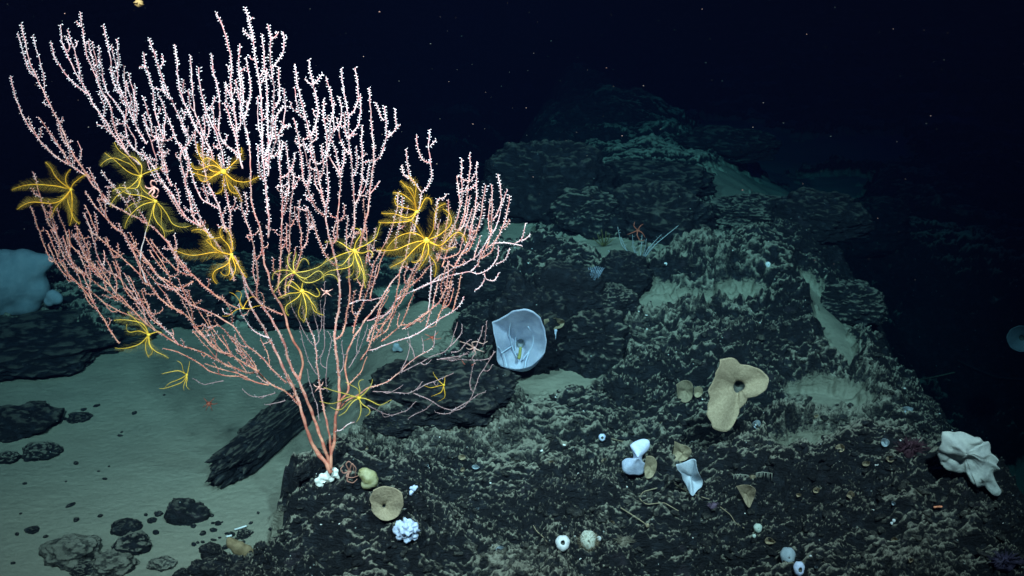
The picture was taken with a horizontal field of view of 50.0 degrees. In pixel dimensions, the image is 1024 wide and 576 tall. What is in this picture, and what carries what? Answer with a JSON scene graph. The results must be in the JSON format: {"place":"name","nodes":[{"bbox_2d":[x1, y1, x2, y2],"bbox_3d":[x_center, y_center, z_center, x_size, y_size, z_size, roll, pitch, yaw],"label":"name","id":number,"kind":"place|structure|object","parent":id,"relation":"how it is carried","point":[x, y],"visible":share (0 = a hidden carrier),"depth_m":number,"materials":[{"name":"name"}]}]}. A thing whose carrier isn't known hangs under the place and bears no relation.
{"place":"outdoors","nodes":[
{"label":"outdoors","id":0,"kind":"place"},
{"bbox_2d":[133,0,143,6],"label":"jellyfish","id":1,"kind":"object","parent":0,"point":[138,3],"visible":1,"depth_m":2.53},
{"bbox_2d":[0,0,1023,575],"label":"seabed","id":2,"kind":"structure","parent":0,"point":[890,98],"depth_m":6.40,"materials":[{"name":"stone"}]},
{"bbox_2d":[0,451,21,464],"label":"stone","id":3,"kind":"object","parent":2,"relation":"on","point":[9,457],"visible":1,"depth_m":3.86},
{"bbox_2d":[24,525,39,533],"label":"stone","id":4,"kind":"object","parent":2,"relation":"on","point":[32,529],"visible":1,"depth_m":3.45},
{"bbox_2d":[0,401,64,442],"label":"stone","id":5,"kind":"object","parent":2,"relation":"on","point":[23,421],"visible":1,"depth_m":4.03,"materials":[{"name":"stone"}]},
{"bbox_2d":[21,441,63,461],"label":"stone","id":6,"kind":"object","parent":2,"relation":"on","point":[39,451],"visible":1,"depth_m":3.89,"materials":[{"name":"stone"}]},
{"bbox_2d":[38,533,101,571],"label":"stone","id":7,"kind":"object","parent":2,"relation":"on","point":[68,552],"visible":0.91,"depth_m":3.32,"materials":[{"name":"stone"}]},
{"bbox_2d":[65,502,75,507],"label":"pebble","id":8,"kind":"object","parent":2,"relation":"on","point":[70,504],"visible":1,"depth_m":3.58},
{"bbox_2d":[66,412,92,423],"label":"stone","id":9,"kind":"object","parent":2,"relation":"on","point":[73,417],"visible":1,"depth_m":4.12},
{"bbox_2d":[0,309,161,380],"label":"boulder","id":10,"kind":"object","parent":2,"relation":"on","point":[46,343],"visible":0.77,"depth_m":4.57,"materials":[{"name":"stone"}]},
{"bbox_2d":[0,249,53,314],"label":"barrel sponge","id":11,"kind":"object","parent":10,"relation":"on","point":[24,286],"visible":0.96,"depth_m":4.78},
{"bbox_2d":[44,289,62,305],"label":"barrel sponge","id":12,"kind":"object","parent":10,"relation":"on","point":[53,297],"visible":1,"depth_m":4.75},
{"bbox_2d":[69,560,93,575],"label":"stone","id":13,"kind":"object","parent":2,"relation":"on","point":[84,568],"visible":0.96,"depth_m":3.27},
{"bbox_2d":[91,549,139,575],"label":"stone","id":14,"kind":"object","parent":2,"relation":"on","point":[108,562],"visible":1,"depth_m":3.27,"materials":[{"name":"stone"}]},
{"bbox_2d":[110,517,142,535],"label":"stone","id":15,"kind":"object","parent":2,"relation":"on","point":[122,526],"visible":0.88,"depth_m":3.45,"materials":[{"name":"stone"}]},
{"bbox_2d":[111,530,151,555],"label":"stone","id":16,"kind":"object","parent":2,"relation":"on","point":[138,543],"visible":0.87,"depth_m":3.35,"materials":[{"name":"stone"}]},
{"bbox_2d":[147,517,156,523],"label":"stone","id":17,"kind":"object","parent":2,"relation":"on","point":[150,520],"visible":1,"depth_m":3.49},
{"bbox_2d":[154,510,163,516],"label":"stone","id":18,"kind":"object","parent":2,"relation":"on","point":[158,513],"visible":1,"depth_m":3.52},
{"bbox_2d":[146,555,177,571],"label":"stone","id":19,"kind":"object","parent":2,"relation":"on","point":[163,563],"visible":1,"depth_m":3.29,"materials":[{"name":"stone"}]},
{"bbox_2d":[172,567,189,575],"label":"stone","id":20,"kind":"object","parent":2,"relation":"on","point":[181,572],"visible":0.89,"depth_m":3.24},
{"bbox_2d":[123,268,245,329],"bbox_3d":[-1.501,0.021,4.952,0.615,0.173,0.473,0,22,0],"label":"boulder","id":21,"kind":"object","parent":2,"relation":"on","point":[168,317],"visible":0.6,"depth_m":4.83,"materials":[{"name":"stone"}]},
{"bbox_2d":[164,498,209,525],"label":"stone","id":22,"kind":"object","parent":2,"relation":"on","point":[184,511],"visible":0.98,"depth_m":3.48,"materials":[{"name":"stone"}]},
{"bbox_2d":[186,559,201,575],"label":"stone","id":23,"kind":"object","parent":2,"relation":"on","point":[192,569],"visible":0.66,"depth_m":3.11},
{"bbox_2d":[198,541,220,557],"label":"stone","id":24,"kind":"object","parent":2,"relation":"on","point":[206,550],"visible":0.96,"depth_m":3.15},
{"bbox_2d":[202,398,216,409],"bbox_3d":[-1.022,0.394,3.715,0.054,0.050,0.020,0,22,0],"label":"squat lobster","id":25,"kind":"object","parent":2,"relation":"on","point":[209,403],"visible":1,"depth_m":3.71},
{"bbox_2d":[196,554,230,575],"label":"stone","id":26,"kind":"object","parent":2,"relation":"on","point":[208,569],"visible":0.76,"depth_m":3.09,"materials":[{"name":"stone"}]},
{"bbox_2d":[226,537,253,555],"bbox_3d":[-0.770,0.745,3.132,0.086,0.082,0.037,0,22,0],"label":"brown lump","id":27,"kind":"object","parent":2,"relation":"on","point":[236,547],"visible":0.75,"depth_m":3.12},
{"bbox_2d":[226,560,257,575],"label":"stone","id":28,"kind":"object","parent":2,"relation":"on","point":[235,569],"visible":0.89,"depth_m":3.03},
{"bbox_2d":[236,528,253,539],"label":"stone","id":29,"kind":"object","parent":2,"relation":"on","point":[244,533],"visible":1,"depth_m":3.41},
{"bbox_2d":[204,377,332,488],"bbox_3d":[-0.860,0.496,3.902,0.175,0.116,0.718,10,24,22],"label":"rock slab","id":30,"kind":"object","parent":2,"relation":"on","point":[261,439],"visible":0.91,"depth_m":3.82,"materials":[{"name":"stone"}]},
{"bbox_2d":[9,7,530,486],"bbox_3d":[-0.656,-0.069,2.985,1.412,1.369,0.250,1,22,3],"label":"sea fan","id":31,"kind":"object","parent":2,"relation":"on","point":[331,475],"visible":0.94,"depth_m":2.94},
{"bbox_2d":[12,163,85,226],"bbox_3d":[-1.254,-0.262,2.978,0.194,0.195,0.143,-10,24,-24],"label":"feather star","id":32,"kind":"object","parent":31,"relation":"attached to","point":[66,187],"visible":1,"depth_m":2.98,"materials":[{"name":"yellow"}]},
{"bbox_2d":[99,142,161,206],"bbox_3d":[-0.990,-0.295,2.834,0.129,0.196,0.133,-20,29,-40],"label":"feather star","id":33,"kind":"object","parent":31,"relation":"attached to","point":[137,172],"visible":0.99,"depth_m":2.83,"materials":[{"name":"yellow"}]},
{"bbox_2d":[114,311,169,357],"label":"feather star","id":34,"kind":"object","parent":31,"relation":"attached to","point":[148,338],"visible":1,"depth_m":2.97,"materials":[{"name":"yellow"}]},
{"bbox_2d":[118,177,193,237],"bbox_3d":[-0.935,-0.213,2.891,0.194,0.179,0.058,-7,23,-16],"label":"feather star","id":35,"kind":"object","parent":31,"relation":"attached to","point":[154,201],"visible":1,"depth_m":2.88,"materials":[{"name":"yellow"}]},
{"bbox_2d":[145,180,158,197],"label":"brittle star","id":36,"kind":"object","parent":35,"relation":"attached to","point":[152,188],"visible":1,"depth_m":2.86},
{"bbox_2d":[159,361,189,389],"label":"feather star","id":37,"kind":"object","parent":31,"relation":"attached to","point":[186,375],"visible":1,"depth_m":3.02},
{"bbox_2d":[174,224,246,284],"bbox_3d":[-0.771,-0.087,2.815,0.193,0.153,0.068,0,22,0],"label":"feather star","id":38,"kind":"object","parent":31,"relation":"attached to","point":[220,252],"visible":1,"depth_m":2.81,"materials":[{"name":"yellow"}]},
{"bbox_2d":[189,144,258,200],"bbox_3d":[-0.714,-0.284,2.783,0.198,0.163,0.077,7,23,17],"label":"feather star","id":39,"kind":"object","parent":31,"relation":"attached to","point":[222,171],"visible":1,"depth_m":2.78,"materials":[{"name":"yellow"}]},
{"bbox_2d":[230,291,262,314],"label":"feather star","id":40,"kind":"object","parent":31,"relation":"attached to","point":[241,304],"visible":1,"depth_m":2.93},
{"bbox_2d":[279,278,322,321],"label":"feather star","id":41,"kind":"object","parent":31,"relation":"attached to","point":[301,291],"visible":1,"depth_m":2.94,"materials":[{"name":"yellow"}]},
{"bbox_2d":[271,251,338,291],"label":"feather star","id":42,"kind":"object","parent":31,"relation":"attached to","point":[298,276],"visible":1,"depth_m":2.91,"materials":[{"name":"yellow"}]},
{"bbox_2d":[321,288,332,296],"bbox_3d":[-0.501,0.014,2.966,0.035,0.029,0.018,0,22,0],"label":"squat lobster","id":43,"kind":"object","parent":31,"relation":"on","point":[326,291],"visible":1,"depth_m":2.96},
{"bbox_2d":[321,223,381,288],"bbox_3d":[-0.430,-0.093,2.945,0.177,0.181,0.104,0,22,0],"label":"feather star","id":44,"kind":"object","parent":31,"relation":"attached to","point":[354,251],"visible":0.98,"depth_m":2.95,"materials":[{"name":"yellow"}]},
{"bbox_2d":[319,379,388,420],"bbox_3d":[-0.440,0.311,3.074,0.215,0.138,0.077,0,22,0],"label":"feather star","id":45,"kind":"object","parent":31,"relation":"attached to","point":[359,397],"visible":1,"depth_m":3.07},
{"bbox_2d":[379,175,432,227],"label":"feather star","id":46,"kind":"object","parent":31,"relation":"attached to","point":[415,204],"visible":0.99,"depth_m":2.90,"materials":[{"name":"yellow"}]},
{"bbox_2d":[379,202,467,276],"bbox_3d":[-0.237,-0.132,2.938,0.252,0.246,0.116,0,22,0],"label":"feather star","id":47,"kind":"object","parent":31,"relation":"attached to","point":[426,240],"visible":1,"depth_m":2.95,"materials":[{"name":"yellow"}]},
{"bbox_2d":[426,375,445,400],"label":"feather star","id":48,"kind":"object","parent":31,"relation":"attached to","point":[443,385],"visible":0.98,"depth_m":3.39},
{"bbox_2d":[293,458,314,481],"bbox_3d":[-0.591,0.520,3.274,0.053,0.041,0.186,14,26,31],"label":"rock slab","id":49,"kind":"object","parent":2,"relation":"on","point":[304,471],"visible":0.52,"depth_m":3.22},
{"bbox_2d":[243,266,387,331],"bbox_3d":[-0.906,0.022,4.954,0.693,0.222,0.512,0,22,0],"label":"boulder","id":50,"kind":"object","parent":2,"relation":"on","point":[330,308],"visible":0.62,"depth_m":4.83,"materials":[{"name":"stone"}]},
{"bbox_2d":[340,461,356,482],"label":"brittle star","id":51,"kind":"object","parent":2,"relation":"on","point":[349,471],"visible":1,"depth_m":3.12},
{"bbox_2d":[358,467,378,488],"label":"pear sponge","id":52,"kind":"object","parent":2,"relation":"on","point":[369,477],"visible":1,"depth_m":3.15},
{"bbox_2d":[369,486,403,520],"bbox_3d":[-0.347,0.593,3.067,0.096,0.122,0.064,0,22,0],"label":"disc sponge","id":53,"kind":"object","parent":2,"relation":"on","point":[387,503],"visible":1,"depth_m":3.05},
{"bbox_2d":[362,406,418,437],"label":"boulder","id":54,"kind":"object","parent":2,"relation":"on","point":[400,424],"visible":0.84,"depth_m":3.53,"materials":[{"name":"stone"}]},
{"bbox_2d":[392,343,402,351],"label":"sponge","id":55,"kind":"object","parent":2,"relation":"on","point":[396,347],"visible":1,"depth_m":4.08},
{"bbox_2d":[392,517,419,543],"bbox_3d":[-0.293,0.674,3.042,0.078,0.080,0.044,0,22,0],"label":"knobbly sponge","id":56,"kind":"object","parent":2,"relation":"on","point":[406,530],"visible":1,"depth_m":3.04},
{"bbox_2d":[409,485,417,495],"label":"knobbly sponge","id":57,"kind":"object","parent":2,"relation":"on","point":[413,488],"visible":1,"depth_m":3.13},
{"bbox_2d":[361,356,521,429],"bbox_3d":[-0.236,0.323,3.664,0.470,0.135,0.410,10,24,24],"label":"boulder","id":58,"kind":"object","parent":2,"relation":"on","point":[496,384],"visible":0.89,"depth_m":3.60,"materials":[{"name":"stone"}]},
{"bbox_2d":[460,341,487,356],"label":"brittle star","id":59,"kind":"object","parent":58,"relation":"on","point":[472,346],"visible":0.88,"depth_m":3.63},
{"bbox_2d":[458,455,465,459],"bbox_3d":[-0.158,0.532,3.484,0.023,0.032,0.048,0,22,0],"label":"sponge scrap","id":60,"kind":"object","parent":2,"relation":"on","point":[462,456],"visible":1,"depth_m":3.47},
{"bbox_2d":[412,246,523,311],"bbox_3d":[-0.180,-0.056,4.457,0.465,0.228,0.355,-6,23,-13],"label":"boulder","id":61,"kind":"object","parent":2,"relation":"on","point":[487,290],"visible":0.62,"depth_m":4.36,"materials":[{"name":"stone"}]},
{"bbox_2d":[451,301,489,346],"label":"boulder","id":62,"kind":"object","parent":2,"relation":"on","point":[471,318],"visible":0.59,"depth_m":4.10,"materials":[{"name":"stone"}]},
{"bbox_2d":[482,271,574,377],"bbox_3d":[0.062,0.124,4.068,0.372,0.362,0.301,-7,23,-16],"label":"boulder","id":63,"kind":"object","parent":2,"relation":"on","point":[519,291],"visible":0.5,"depth_m":4.01,"materials":[{"name":"stone"}]},
{"bbox_2d":[492,309,546,371],"bbox_3d":[0.025,0.184,3.851,0.189,0.323,0.189,0,22,0],"label":"vase sponge","id":64,"kind":"object","parent":63,"relation":"on","point":[520,338],"visible":1,"depth_m":3.83},
{"bbox_2d":[544,318,564,328],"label":"crust sponge","id":65,"kind":"object","parent":63,"relation":"on","point":[561,322],"visible":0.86,"depth_m":3.98},
{"bbox_2d":[468,139,617,222],"bbox_3d":[0.147,-0.533,5.158,0.709,0.350,0.584,0,22,0],"label":"boulder","id":66,"kind":"object","parent":2,"relation":"on","point":[536,177],"visible":0.71,"depth_m":5.02,"materials":[{"name":"stone"}]},
{"bbox_2d":[555,535,569,551],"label":"ball sponge","id":67,"kind":"object","parent":2,"relation":"on","point":[562,542],"visible":1,"depth_m":3.06},
{"bbox_2d":[528,259,605,314],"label":"boulder","id":68,"kind":"object","parent":2,"relation":"on","point":[576,291],"visible":0.48,"depth_m":4.10,"materials":[{"name":"stone"}]},
{"bbox_2d":[540,186,619,239],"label":"boulder","id":69,"kind":"object","parent":2,"relation":"on","point":[581,212],"visible":0.84,"depth_m":4.82,"materials":[{"name":"stone"}]},
{"bbox_2d":[577,529,599,551],"bbox_3d":[0.219,0.719,3.118,0.073,0.074,0.057,0,22,0],"label":"ball sponge","id":70,"kind":"object","parent":2,"relation":"on","point":[588,539],"visible":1,"depth_m":3.11},
{"bbox_2d":[557,306,637,378],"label":"boulder","id":71,"kind":"object","parent":2,"relation":"on","point":[594,343],"visible":0.66,"depth_m":4.04,"materials":[{"name":"stone"}]},
{"bbox_2d":[599,434,605,440],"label":"ball sponge","id":72,"kind":"object","parent":2,"relation":"on","point":[602,437],"visible":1,"depth_m":3.63},
{"bbox_2d":[593,229,612,246],"bbox_3d":[0.396,-0.208,4.678,0.075,0.109,0.103,12,25,27],"label":"bushy coral","id":73,"kind":"object","parent":2,"relation":"on","point":[603,243],"visible":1,"depth_m":4.70},
{"bbox_2d":[215,195,1023,575],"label":"rock rubble","id":74,"kind":"object","parent":2,"relation":"on","point":[707,545],"visible":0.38,"depth_m":3.32,"materials":[{"name":"stone"}]},
{"bbox_2d":[588,266,602,278],"bbox_3d":[0.312,-0.017,4.134,0.070,0.174,0.099,0,22,0],"label":"bushy coral","id":75,"kind":"object","parent":74,"relation":"on","point":[597,270],"visible":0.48,"depth_m":4.11},
{"bbox_2d":[600,282,643,318],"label":"boulder","id":76,"kind":"object","parent":2,"relation":"on","point":[622,298],"visible":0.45,"depth_m":4.14,"materials":[{"name":"stone"}]},
{"bbox_2d":[595,249,653,297],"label":"boulder","id":77,"kind":"object","parent":2,"relation":"on","point":[630,270],"visible":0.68,"depth_m":4.33,"materials":[{"name":"stone"}]},
{"bbox_2d":[613,535,636,545],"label":"tuft sponge","id":78,"kind":"object","parent":2,"relation":"on","point":[622,541],"visible":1,"depth_m":3.18},
{"bbox_2d":[621,508,648,527],"bbox_3d":[0.369,0.678,3.238,0.030,0.033,0.110,-18,28,-38],"label":"sea whip","id":79,"kind":"object","parent":2,"relation":"on","point":[647,525],"visible":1,"depth_m":3.24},
{"bbox_2d":[622,439,649,474],"bbox_3d":[0.383,0.528,3.376,0.090,0.150,0.085,0,22,0],"label":"hourglass sponge","id":80,"kind":"object","parent":2,"relation":"on","point":[635,464],"visible":0.96,"depth_m":3.34},
{"bbox_2d":[609,226,677,256],"bbox_3d":[0.531,-0.164,4.471,0.289,0.180,0.110,0,22,0],"label":"bushy coral","id":81,"kind":"object","parent":2,"relation":"on","point":[645,254],"visible":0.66,"depth_m":4.49},
{"bbox_2d":[627,222,644,240],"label":"brittle star","id":82,"kind":"object","parent":81,"relation":"on","point":[637,230],"visible":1,"depth_m":4.46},
{"bbox_2d":[644,456,656,478],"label":"flap sponge","id":83,"kind":"object","parent":2,"relation":"on","point":[650,466],"visible":1,"depth_m":3.36},
{"bbox_2d":[290,241,1023,566],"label":"shell grit","id":84,"kind":"object","parent":2,"relation":"on","point":[689,442],"visible":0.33,"depth_m":3.52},
{"bbox_2d":[639,488,678,510],"bbox_3d":[0.438,0.630,3.296,0.107,0.047,0.132,0,22,0],"label":"sea whip","id":85,"kind":"object","parent":2,"relation":"on","point":[655,503],"visible":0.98,"depth_m":3.24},
{"bbox_2d":[604,158,717,196],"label":"boulder","id":86,"kind":"object","parent":2,"relation":"on","point":[697,180],"visible":0.46,"depth_m":5.28,"materials":[{"name":"stone"}]},
{"bbox_2d":[610,180,716,245],"bbox_3d":[0.657,-0.356,4.898,0.475,0.252,0.465,13,26,30],"label":"boulder","id":87,"kind":"object","parent":2,"relation":"on","point":[656,208],"visible":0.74,"depth_m":4.80,"materials":[{"name":"stone"}]},
{"bbox_2d":[673,441,691,461],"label":"flap sponge","id":88,"kind":"object","parent":2,"relation":"on","point":[681,452],"visible":1,"depth_m":3.40},
{"bbox_2d":[676,380,692,402],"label":"fan sponge","id":89,"kind":"object","parent":2,"relation":"on","point":[684,391],"visible":1,"depth_m":3.80},
{"bbox_2d":[676,459,702,495],"bbox_3d":[0.525,0.553,3.234,0.063,0.119,0.094,13,25,28],"label":"cone sponge","id":90,"kind":"object","parent":2,"relation":"on","point":[691,476],"visible":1,"depth_m":3.24,"materials":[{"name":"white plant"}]},
{"bbox_2d":[694,386,702,397],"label":"fan sponge","id":91,"kind":"object","parent":2,"relation":"on","point":[698,391],"visible":1,"depth_m":3.79},
{"bbox_2d":[707,502,718,509],"bbox_3d":[0.595,0.643,3.237,0.044,0.030,0.029,0,22,0],"label":"anemone","id":92,"kind":"object","parent":2,"relation":"on","point":[712,505],"visible":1,"depth_m":3.24},
{"bbox_2d":[671,125,782,163],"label":"boulder","id":93,"kind":"object","parent":2,"relation":"on","point":[728,143],"visible":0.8,"depth_m":6.49,"materials":[{"name":"stone"}]},
{"bbox_2d":[706,358,768,431],"bbox_3d":[0.675,0.307,3.343,0.187,0.243,0.105,-4,22,-9],"label":"fan sponge","id":94,"kind":"object","parent":2,"relation":"on","point":[735,385],"visible":1,"depth_m":3.32},
{"bbox_2d":[704,192,780,226],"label":"boulder","id":95,"kind":"object","parent":2,"relation":"on","point":[738,209],"visible":0.59,"depth_m":4.94,"materials":[{"name":"stone"}]},
{"bbox_2d":[736,485,755,507],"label":"cone sponge","id":96,"kind":"object","parent":2,"relation":"on","point":[747,492],"visible":1,"depth_m":3.20},
{"bbox_2d":[753,420,760,428],"bbox_3d":[0.772,0.427,3.469,0.024,0.035,0.050,5,23,12],"label":"sponge scrap","id":97,"kind":"object","parent":2,"relation":"on","point":[758,421],"visible":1,"depth_m":3.46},
{"bbox_2d":[753,523,761,532],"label":"ball sponge","id":98,"kind":"object","parent":2,"relation":"on","point":[757,527],"visible":1,"depth_m":3.15},
{"bbox_2d":[756,472,771,478],"bbox_3d":[0.745,0.556,3.246,0.049,0.031,0.005,0,22,0],"label":"hydroid","id":99,"kind":"object","parent":2,"relation":"on","point":[764,474],"visible":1,"depth_m":3.24},
{"bbox_2d":[765,537,774,543],"bbox_3d":[0.741,0.720,3.141,0.030,0.034,0.051,9,24,21],"label":"sponge scrap","id":100,"kind":"object","parent":2,"relation":"on","point":[767,541],"visible":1,"depth_m":3.13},
{"bbox_2d":[780,547,795,562],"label":"egg sponge","id":101,"kind":"object","parent":2,"relation":"on","point":[787,554],"visible":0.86,"depth_m":3.06},
{"bbox_2d":[793,561,804,575],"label":"tube sponge","id":102,"kind":"object","parent":2,"relation":"on","point":[798,567],"visible":1,"depth_m":2.99},
{"bbox_2d":[813,487,819,492],"bbox_3d":[0.884,0.583,3.185,0.019,0.031,0.048,7,23,17],"label":"sponge scrap","id":103,"kind":"object","parent":2,"relation":"on","point":[817,489],"visible":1,"depth_m":3.17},
{"bbox_2d":[764,186,874,243],"bbox_3d":[1.343,-0.339,4.885,0.512,0.170,0.416,0,22,0],"label":"boulder","id":104,"kind":"object","parent":2,"relation":"on","point":[834,216],"visible":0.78,"depth_m":4.78,"materials":[{"name":"stone"}]},
{"bbox_2d":[836,444,844,451],"bbox_3d":[0.979,0.473,3.271,0.025,0.032,0.052,11,24,25],"label":"sponge scrap","id":105,"kind":"object","parent":2,"relation":"on","point":[838,446],"visible":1,"depth_m":3.26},
{"bbox_2d":[846,491,854,498],"bbox_3d":[0.981,0.593,3.179,0.023,0.039,0.049,7,23,16],"label":"sponge scrap","id":106,"kind":"object","parent":2,"relation":"on","point":[849,494],"visible":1,"depth_m":3.17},
{"bbox_2d":[820,279,888,325],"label":"boulder","id":107,"kind":"object","parent":2,"relation":"on","point":[851,302],"visible":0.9,"depth_m":4.45,"materials":[{"name":"stone"}]},
{"bbox_2d":[862,461,869,465],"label":"sponge scrap","id":108,"kind":"object","parent":2,"relation":"on","point":[865,464],"visible":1,"depth_m":3.26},
{"bbox_2d":[843,196,912,257],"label":"boulder","id":109,"kind":"object","parent":2,"relation":"on","point":[890,233],"visible":0.62,"depth_m":6.49,"materials":[{"name":"stone"}]},
{"bbox_2d":[881,438,889,446],"bbox_3d":[1.122,0.459,3.300,0.025,0.039,0.050,8,23,18],"label":"sponge scrap","id":110,"kind":"object","parent":2,"relation":"on","point":[885,442],"visible":1,"depth_m":3.29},
{"bbox_2d":[902,407,912,412],"bbox_3d":[1.323,0.406,3.688,0.041,0.039,0.050,0,22,0],"label":"sponge scrap","id":111,"kind":"object","parent":2,"relation":"on","point":[908,408],"visible":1,"depth_m":3.67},
{"bbox_2d":[894,435,931,457],"bbox_3d":[1.183,0.476,3.250,0.113,0.074,0.075,0,22,0],"label":"anemone","id":112,"kind":"object","parent":2,"relation":"on","point":[908,449],"visible":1,"depth_m":3.25},
{"bbox_2d":[936,431,1001,495],"bbox_3d":[1.304,0.503,3.108,0.226,0.242,0.113,0,22,0],"label":"lobed sponge","id":113,"kind":"object","parent":2,"relation":"on","point":[975,459],"visible":1,"depth_m":3.07},
{"bbox_2d":[987,548,1023,572],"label":"anemone","id":114,"kind":"object","parent":2,"relation":"on","point":[1006,562],"visible":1,"depth_m":2.96},
{"bbox_2d":[1006,326,1023,353],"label":"ring sponge","id":115,"kind":"object","parent":2,"relation":"on","point":[1015,338],"visible":1,"depth_m":5.09},
{"bbox_2d":[22,0,1018,221],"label":"marine snow","id":116,"kind":"structure","parent":0,"point":[501,86],"depth_m":3.34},
{"bbox_2d":[505,0,1023,32],"label":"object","id":117,"kind":"structure","parent":0,"point":[537,16],"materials":[{"name":"liquid"}]},
{"bbox_2d":[918,372,954,379],"bbox_3d":[2.474,0.515,6.416,0.256,0.027,0.027,-7,23,-17],"label":"sea whip","id":118,"kind":"object","parent":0,"point":[936,376],"visible":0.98,"depth_m":6.43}
]}

